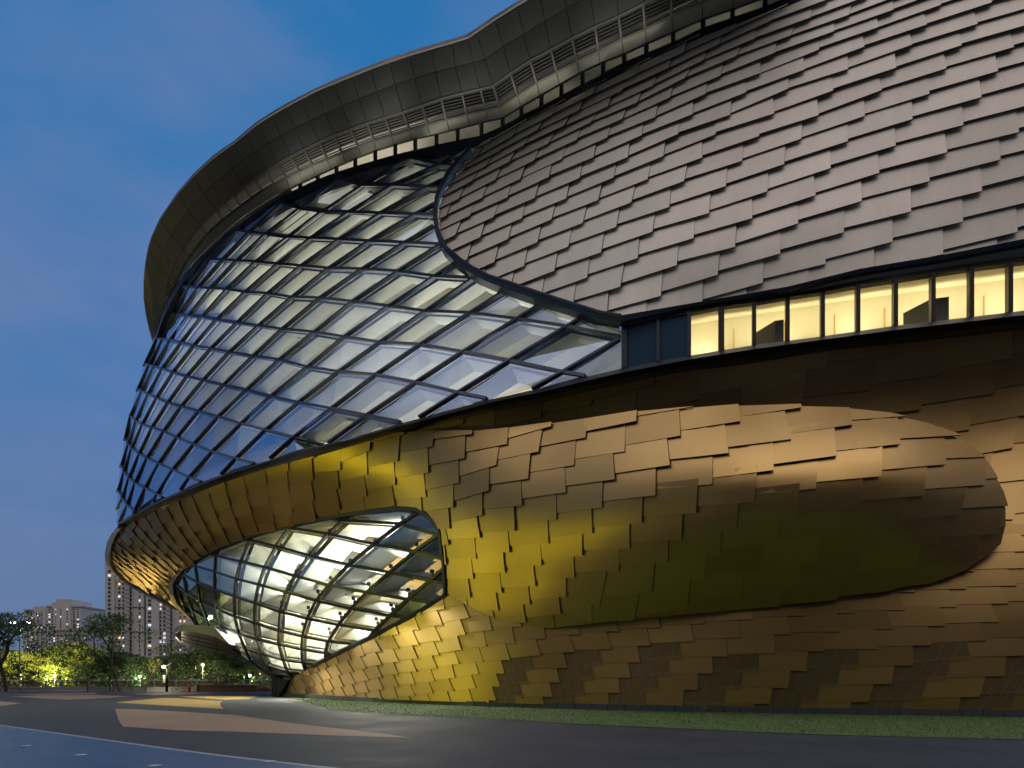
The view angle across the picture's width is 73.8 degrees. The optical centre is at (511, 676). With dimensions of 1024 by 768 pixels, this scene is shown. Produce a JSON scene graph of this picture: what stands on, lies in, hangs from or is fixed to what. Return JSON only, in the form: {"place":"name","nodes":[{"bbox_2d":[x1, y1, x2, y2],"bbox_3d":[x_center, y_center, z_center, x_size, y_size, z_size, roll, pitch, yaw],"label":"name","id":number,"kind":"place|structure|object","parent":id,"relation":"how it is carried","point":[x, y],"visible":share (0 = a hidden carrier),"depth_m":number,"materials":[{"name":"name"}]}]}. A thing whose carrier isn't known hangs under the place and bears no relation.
{"place":"outdoors","nodes":[
{"label":"outdoors","id":0,"kind":"place"},
{"bbox_2d":[23,606,46,654],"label":"apartment block","id":1,"kind":"structure","parent":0,"point":[42,610],"depth_m":329.00,"materials":[{"name":"grey concrete"}]},
{"bbox_2d":[50,629,100,679],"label":"apartment block","id":2,"kind":"structure","parent":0,"point":[59,634],"depth_m":300.00,"materials":[{"name":"grey concrete"}]},
{"bbox_2d":[105,562,145,679],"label":"apartment tower","id":3,"kind":"structure","parent":0,"point":[121,598],"depth_m":215.00,"materials":[{"name":"grey concrete"}]},
{"bbox_2d":[0,678,270,686],"bbox_3d":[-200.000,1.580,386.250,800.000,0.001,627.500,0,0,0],"label":"garden ground","id":4,"kind":"structure","parent":0,"point":[61,684],"depth_m":116.58,"materials":[{"name":"green plant"}]},
{"bbox_2d":[0,648,23,686],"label":"garden tree","id":5,"kind":"object","parent":4,"relation":"on","point":[10,651],"visible":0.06,"depth_m":94.65,"materials":[{"name":"green plant"}]},
{"bbox_2d":[10,622,20,686],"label":"street lamp","id":6,"kind":"object","parent":4,"relation":"on","point":[19,655],"visible":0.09,"depth_m":83.91,"materials":[{"name":"silver metal"}]},
{"bbox_2d":[3,651,44,686],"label":"garden tree","id":7,"kind":"object","parent":4,"relation":"on","point":[31,657],"visible":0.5,"depth_m":90.62,"materials":[{"name":"green plant"}]},
{"bbox_2d":[28,655,58,686],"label":"garden tree","id":8,"kind":"object","parent":4,"relation":"on","point":[33,684],"visible":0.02,"depth_m":97.22,"materials":[{"name":"green plant"}]},
{"bbox_2d":[22,654,82,686],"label":"garden tree","id":9,"kind":"object","parent":4,"relation":"on","point":[49,664],"visible":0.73,"depth_m":90.85,"materials":[{"name":"green plant"}]},
{"bbox_2d":[36,641,108,686],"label":"garden tree","id":10,"kind":"object","parent":4,"relation":"on","point":[79,654],"visible":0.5,"depth_m":94.71,"materials":[{"name":"green plant"}]},
{"bbox_2d":[46,599,104,651],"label":"apartment block","id":11,"kind":"structure","parent":4,"relation":"on","point":[64,613],"depth_m":319.90,"materials":[{"name":"grey concrete"}]},
{"bbox_2d":[66,660,96,685],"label":"garden tree","id":12,"kind":"object","parent":4,"relation":"on","point":[82,679],"visible":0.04,"depth_m":98.97,"materials":[{"name":"green plant"}]},
{"bbox_2d":[93,613,104,649],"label":"apartment block","id":13,"kind":"structure","parent":4,"relation":"on","point":[102,641],"depth_m":335.63,"materials":[{"name":"grey concrete"}]},
{"bbox_2d":[76,660,125,686],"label":"garden tree","id":14,"kind":"object","parent":4,"relation":"on","point":[78,672],"visible":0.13,"depth_m":95.31,"materials":[{"name":"green plant"}]},
{"bbox_2d":[95,651,138,684],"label":"garden tree","id":15,"kind":"object","parent":4,"relation":"on","point":[125,654],"visible":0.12,"depth_m":113.92,"materials":[{"name":"green plant"}]},
{"bbox_2d":[113,657,145,686],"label":"garden tree","id":16,"kind":"object","parent":4,"relation":"on","point":[127,659],"visible":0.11,"depth_m":98.99,"materials":[{"name":"green plant"}]},
{"bbox_2d":[0,680,270,686],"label":"timber railing","id":17,"kind":"object","parent":4,"relation":"on","point":[132,681],"visible":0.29,"depth_m":75.84,"materials":[{"name":"brown wood"}]},
{"bbox_2d":[123,656,167,686],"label":"garden tree","id":18,"kind":"object","parent":4,"relation":"on","point":[127,675],"visible":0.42,"depth_m":95.59,"materials":[{"name":"green plant"}]},
{"bbox_2d":[39,662,270,686],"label":"garden shrubbery","id":19,"kind":"object","parent":4,"relation":"on","point":[137,684],"visible":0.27,"depth_m":89.26,"materials":[{"name":"green plant"}]},
{"bbox_2d":[137,655,175,686],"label":"garden tree","id":20,"kind":"object","parent":4,"relation":"on","point":[159,673],"visible":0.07,"depth_m":99.03,"materials":[{"name":"green plant"}]},
{"bbox_2d":[153,639,191,686],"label":"young tree","id":21,"kind":"object","parent":4,"relation":"on","point":[175,650],"visible":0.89,"depth_m":77.79,"materials":[{"name":"green plant"}]},
{"bbox_2d":[168,670,192,686],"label":"garden tree","id":22,"kind":"object","parent":4,"relation":"on","point":[170,675],"visible":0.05,"depth_m":102.56,"materials":[{"name":"green plant"}]},
{"bbox_2d":[160,652,211,686],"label":"garden tree","id":23,"kind":"object","parent":4,"relation":"on","point":[184,656],"visible":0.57,"depth_m":96.66,"materials":[{"name":"green plant"}]},
{"bbox_2d":[185,645,219,684],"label":"garden tree","id":24,"kind":"object","parent":4,"relation":"on","point":[194,649],"visible":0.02,"depth_m":102.65,"materials":[{"name":"green plant"}]},
{"bbox_2d":[189,648,240,684],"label":"garden tree","id":25,"kind":"object","parent":4,"relation":"on","point":[202,655],"visible":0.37,"depth_m":95.22,"materials":[{"name":"green plant"}]},
{"bbox_2d":[207,651,250,684],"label":"bushy tree","id":26,"kind":"object","parent":4,"relation":"on","point":[235,663],"visible":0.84,"depth_m":75.71,"materials":[{"name":"green plant"}]},
{"bbox_2d":[226,661,267,684],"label":"garden tree","id":27,"kind":"object","parent":4,"relation":"on","point":[249,673],"visible":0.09,"depth_m":94.94,"materials":[{"name":"green plant"}]},
{"bbox_2d":[239,663,258,684],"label":"young tree","id":28,"kind":"object","parent":4,"relation":"on","point":[249,672],"visible":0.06,"depth_m":80.05,"materials":[{"name":"green plant"}]},
{"bbox_2d":[243,663,264,684],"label":"young tree","id":29,"kind":"object","parent":4,"relation":"on","point":[255,671],"visible":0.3,"depth_m":73.95,"materials":[{"name":"green plant"}]},
{"bbox_2d":[246,679,270,685],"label":"steel barrier","id":30,"kind":"object","parent":4,"relation":"on","point":[258,680],"visible":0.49,"depth_m":72.98,"materials":[{"name":"grey metal"}]},
{"bbox_2d":[0,726,319,767],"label":"blue path","id":31,"kind":"structure","parent":0,"point":[50,750],"depth_m":13.73,"materials":[{"name":"blue asphalt"}]},
{"bbox_2d":[147,764,162,766],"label":"ground light","id":32,"kind":"object","parent":31,"relation":"on","point":[157,765],"visible":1,"depth_m":12.05,"materials":[{"name":"silver metal"}]},
{"bbox_2d":[0,725,334,767],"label":"path edge line","id":33,"kind":"object","parent":31,"relation":"on","point":[180,749],"visible":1,"depth_m":14.62,"materials":[{"name":"white paint"}]},
{"bbox_2d":[263,760,276,762],"bbox_3d":[-4.502,1.585,12.698,0.260,0.018,0.260,0,0,0],"label":"ground light","id":34,"kind":"object","parent":31,"relation":"on","point":[270,761],"visible":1,"depth_m":12.62,"materials":[{"name":"white glass"}]},
{"bbox_2d":[145,596,215,679],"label":"apartment tower","id":35,"kind":"structure","parent":0,"point":[164,620],"depth_m":214.20,"materials":[{"name":"grey concrete"}]},
{"bbox_2d":[0,0,620,674],"label":"sky","id":36,"kind":"structure","parent":0,"point":[108,108],"materials":[{"name":"blue"}]},
{"bbox_2d":[0,692,1023,767],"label":"plaza","id":37,"kind":"structure","parent":0,"point":[443,742],"depth_m":16.52,"materials":[{"name":"concrete"}]},
{"bbox_2d":[0,701,18,705],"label":"pavement patch","id":38,"kind":"object","parent":37,"relation":"on","point":[5,703],"visible":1,"depth_m":39.97,"materials":[{"name":"brown concrete"}]},
{"bbox_2d":[0,610,73,691],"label":"maple tree","id":39,"kind":"object","parent":37,"relation":"on","point":[8,642],"visible":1,"depth_m":70.47,"materials":[{"name":"green plant"}]},
{"bbox_2d":[21,693,95,694],"bbox_3d":[-41.355,1.596,61.912,7.107,0.001,5.274,0,0,-38],"label":"pavement patch","id":40,"kind":"object","parent":37,"relation":"on","point":[57,693],"visible":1,"depth_m":63.15,"materials":[{"name":"concrete"}]},
{"bbox_2d":[11,695,131,699],"bbox_3d":[-34.066,1.596,53.147,14.183,0.001,6.245,0,0,37],"label":"pavement patch","id":41,"kind":"object","parent":37,"relation":"on","point":[67,697],"visible":1,"depth_m":53.79,"materials":[{"name":"brown concrete"}]},
{"bbox_2d":[49,613,169,691],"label":"maple tree","id":42,"kind":"object","parent":37,"relation":"on","point":[102,629],"visible":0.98,"depth_m":69.57,"materials":[{"name":"green plant"}]},
{"bbox_2d":[162,663,171,691],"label":"path lamp","id":43,"kind":"object","parent":37,"relation":"on","point":[165,678],"visible":1,"depth_m":70.12,"materials":[{"name":"black metal"}]},
{"bbox_2d":[116,698,222,708],"bbox_3d":[-20.200,1.596,41.472,5.483,0.001,20.145,0,0,-45],"label":"pavement patch","id":44,"kind":"object","parent":37,"relation":"on","point":[188,702],"visible":1,"depth_m":41.50,"materials":[{"name":"beige concrete"}]},
{"bbox_2d":[138,692,204,694],"bbox_3d":[-31.240,1.596,62.489,6.020,0.001,11.523,0,0,0],"label":"pavement patch","id":45,"kind":"object","parent":37,"relation":"on","point":[175,693],"visible":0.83,"depth_m":63.15,"materials":[{"name":"grey concrete"}]},
{"bbox_2d":[170,687,187,691],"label":"clipped hedge","id":46,"kind":"object","parent":37,"relation":"on","point":[177,688],"visible":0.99,"depth_m":70.23,"materials":[{"name":"green plant"}]},
{"bbox_2d":[178,696,257,699],"bbox_3d":[-21.316,1.596,51.692,4.779,0.001,10.256,0,0,-41],"label":"pavement patch","id":47,"kind":"object","parent":37,"relation":"on","point":[227,697],"visible":1,"depth_m":51.26,"materials":[{"name":"beige concrete"}]},
{"bbox_2d":[115,709,409,737],"bbox_3d":[-11.812,1.596,24.805,4.929,0.001,22.821,0,0,-41],"label":"pavement patch","id":48,"kind":"object","parent":37,"relation":"on","point":[167,720],"visible":1,"depth_m":22.58,"materials":[{"name":"brown concrete"}]},
{"bbox_2d":[284,696,1023,738],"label":"grass","id":49,"kind":"structure","parent":0,"point":[638,712],"depth_m":25.65,"materials":[{"name":"green plant"}]},
{"label":"ground","id":50,"kind":"structure","parent":0,"visible":0},
{"bbox_2d":[71,658,100,691],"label":"bare shrub","id":51,"kind":"object","parent":50,"relation":"on","point":[88,667],"visible":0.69,"depth_m":71.30,"materials":[{"name":"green plant"}]},
{"bbox_2d":[91,654,127,691],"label":"bushy tree","id":52,"kind":"object","parent":50,"relation":"on","point":[117,661],"visible":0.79,"depth_m":70.72,"materials":[{"name":"green plant"}]},
{"bbox_2d":[0,687,270,691],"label":"wall","id":53,"kind":"structure","parent":50,"relation":"on","point":[80,689],"depth_m":71.60,"materials":[{"name":"grey concrete"}]},
{"bbox_2d":[125,658,174,691],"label":"bare shrub","id":54,"kind":"object","parent":50,"relation":"on","point":[155,667],"visible":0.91,"depth_m":71.00,"materials":[{"name":"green plant"}]},
{"bbox_2d":[194,685,259,691],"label":"brick planter","id":55,"kind":"object","parent":50,"relation":"on","point":[225,688],"visible":0.79,"depth_m":71.00,"materials":[{"name":"brick"}]},
{"bbox_2d":[105,0,1023,716],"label":"museum building","id":56,"kind":"structure","parent":50,"relation":"on","point":[623,354],"depth_m":32.12,"materials":[{"name":"beige metal"}]},
{"bbox_2d":[298,175,317,188],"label":"clerestory window","id":57,"kind":"structure","parent":56,"relation":"in","point":[301,183],"depth_m":42.32,"materials":[{"name":"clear glass"}]},
{"bbox_2d":[169,506,447,680],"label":"lower window","id":58,"kind":"structure","parent":56,"relation":"in","point":[270,630],"depth_m":46.95,"materials":[{"name":"clear glass"}]},
{"bbox_2d":[316,166,344,195],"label":"clerestory window","id":59,"kind":"structure","parent":56,"relation":"in","point":[318,175],"depth_m":41.90,"materials":[{"name":"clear glass"}]},
{"bbox_2d":[334,158,354,188],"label":"clerestory window","id":60,"kind":"structure","parent":56,"relation":"in","point":[336,170],"depth_m":41.15,"materials":[{"name":"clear glass"}]},
{"bbox_2d":[353,150,377,179],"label":"clerestory window","id":61,"kind":"structure","parent":56,"relation":"in","point":[361,156],"depth_m":40.51,"materials":[{"name":"beige glass"}]},
{"bbox_2d":[373,144,394,161],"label":"clerestory window","id":62,"kind":"structure","parent":56,"relation":"in","point":[374,155],"depth_m":40.04,"materials":[{"name":"beige glass"}]},
{"bbox_2d":[393,138,414,155],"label":"clerestory window","id":63,"kind":"structure","parent":56,"relation":"in","point":[394,150],"depth_m":39.54,"materials":[{"name":"beige glass"}]},
{"bbox_2d":[413,134,435,150],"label":"clerestory window","id":64,"kind":"structure","parent":56,"relation":"in","point":[415,140],"depth_m":39.21,"materials":[{"name":"glass"}]},
{"bbox_2d":[434,128,457,145],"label":"clerestory window","id":65,"kind":"structure","parent":56,"relation":"in","point":[436,138],"depth_m":38.84,"materials":[{"name":"beige glass"}]},
{"bbox_2d":[456,122,481,140],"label":"clerestory window","id":66,"kind":"structure","parent":56,"relation":"in","point":[469,125],"depth_m":38.36,"materials":[{"name":"grey glass"}]},
{"bbox_2d":[479,118,502,136],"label":"clerestory window","id":67,"kind":"structure","parent":56,"relation":"in","point":[482,129],"depth_m":38.11,"materials":[{"name":"glass"}]},
{"bbox_2d":[501,106,521,126],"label":"clerestory window","id":68,"kind":"structure","parent":56,"relation":"in","point":[515,110],"depth_m":37.46,"materials":[{"name":"glass"}]},
{"bbox_2d":[519,94,541,116],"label":"clerestory window","id":69,"kind":"structure","parent":56,"relation":"in","point":[521,108],"depth_m":36.77,"materials":[{"name":"glass"}]},
{"bbox_2d":[539,83,561,106],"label":"clerestory window","id":70,"kind":"structure","parent":56,"relation":"in","point":[540,101],"depth_m":36.13,"materials":[{"name":"black metal"}]},
{"bbox_2d":[559,71,582,96],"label":"clerestory window","id":71,"kind":"structure","parent":56,"relation":"in","point":[561,89],"depth_m":35.43,"materials":[{"name":"black metal"}]},
{"bbox_2d":[580,62,603,84],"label":"clerestory window","id":72,"kind":"structure","parent":56,"relation":"in","point":[583,73],"depth_m":34.79,"materials":[{"name":"black metal"}]},
{"bbox_2d":[601,53,624,74],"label":"clerestory window","id":73,"kind":"structure","parent":56,"relation":"in","point":[604,62],"depth_m":34.24,"materials":[{"name":"black glass"}]},
{"bbox_2d":[622,43,646,63],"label":"clerestory window","id":74,"kind":"structure","parent":56,"relation":"in","point":[625,54],"depth_m":33.68,"materials":[{"name":"black glass"}]},
{"bbox_2d":[621,316,657,367],"bbox_3d":[5.782,-15.062,30.838,1.656,2.030,0.858,0,0,9],"label":"ribbon window","id":75,"kind":"structure","parent":56,"relation":"in","point":[638,339],"depth_m":30.88,"materials":[{"name":"blue glass"}]},
{"bbox_2d":[644,31,673,53],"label":"clerestory window","id":76,"kind":"structure","parent":56,"relation":"in","point":[668,34],"depth_m":33.11,"materials":[{"name":"black metal"}]},
{"bbox_2d":[656,310,689,361],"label":"ribbon window","id":77,"kind":"structure","parent":56,"relation":"in","point":[671,329],"depth_m":30.25,"materials":[{"name":"blue glass"}]},
{"bbox_2d":[671,18,702,42],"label":"clerestory window","id":78,"kind":"structure","parent":56,"relation":"in","point":[674,32],"depth_m":32.50,"materials":[{"name":"black glass"}]},
{"bbox_2d":[687,304,718,355],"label":"ribbon window","id":79,"kind":"structure","parent":56,"relation":"in","point":[711,308],"depth_m":29.84,"materials":[{"name":"black metal"}]},
{"bbox_2d":[701,8,733,28],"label":"clerestory window","id":80,"kind":"structure","parent":56,"relation":"in","point":[703,21],"depth_m":31.90,"materials":[{"name":"black glass"}]},
{"bbox_2d":[718,299,754,350],"bbox_3d":[9.632,-15.069,29.325,1.503,2.035,0.341,0,0,20],"label":"ribbon window","id":81,"kind":"structure","parent":56,"relation":"in","point":[743,303],"depth_m":29.37,"materials":[{"name":"black metal"}]},
{"bbox_2d":[730,0,765,18],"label":"clerestory window","id":82,"kind":"structure","parent":56,"relation":"in","point":[732,15],"depth_m":31.44,"materials":[{"name":"black glass"}]},
{"bbox_2d":[752,294,787,344],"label":"ribbon window","id":83,"kind":"structure","parent":56,"relation":"in","point":[773,299],"depth_m":28.89,"materials":[{"name":"black metal"}]},
{"bbox_2d":[763,0,784,7],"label":"clerestory window","id":84,"kind":"structure","parent":56,"relation":"in","point":[766,1],"depth_m":31.08,"materials":[{"name":"black glass"}]},
{"bbox_2d":[785,288,822,340],"bbox_3d":[12.191,-15.041,28.518,1.452,1.975,0.323,0,0,15],"label":"ribbon window","id":85,"kind":"structure","parent":56,"relation":"in","point":[815,292],"depth_m":28.52,"materials":[{"name":"black metal"}]},
{"bbox_2d":[819,282,857,336],"bbox_3d":[13.466,-15.057,28.125,1.430,2.005,0.329,0,0,17],"label":"ribbon window","id":86,"kind":"structure","parent":56,"relation":"in","point":[849,286],"depth_m":28.15,"materials":[{"name":"black metal"}]},
{"bbox_2d":[854,276,895,331],"bbox_3d":[14.735,-15.057,27.704,1.472,2.004,0.329,0,0,17],"label":"ribbon window","id":87,"kind":"structure","parent":56,"relation":"in","point":[860,285],"depth_m":27.73,"materials":[{"name":"black metal"}]},
{"bbox_2d":[891,270,933,325],"bbox_3d":[16.026,-15.068,27.314,1.437,2.022,0.320,0,0,14],"label":"ribbon window","id":88,"kind":"structure","parent":56,"relation":"in","point":[925,274],"depth_m":27.31,"materials":[{"name":"black metal"}]},
{"bbox_2d":[929,264,971,321],"bbox_3d":[17.324,-15.084,26.983,1.430,2.051,0.320,0,0,14],"label":"ribbon window","id":89,"kind":"structure","parent":56,"relation":"in","point":[964,268],"depth_m":26.98,"materials":[{"name":"black metal"}]},
{"bbox_2d":[966,259,1009,317],"bbox_3d":[18.607,-15.084,26.650,1.410,2.050,0.321,0,0,14],"label":"ribbon window","id":90,"kind":"structure","parent":56,"relation":"in","point":[999,264],"depth_m":26.65,"materials":[{"name":"black metal"}]},
{"bbox_2d":[1005,257,1023,312],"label":"ribbon window","id":91,"kind":"structure","parent":56,"relation":"in","point":[1014,262],"depth_m":26.32,"materials":[{"name":"black metal"}]}
]}

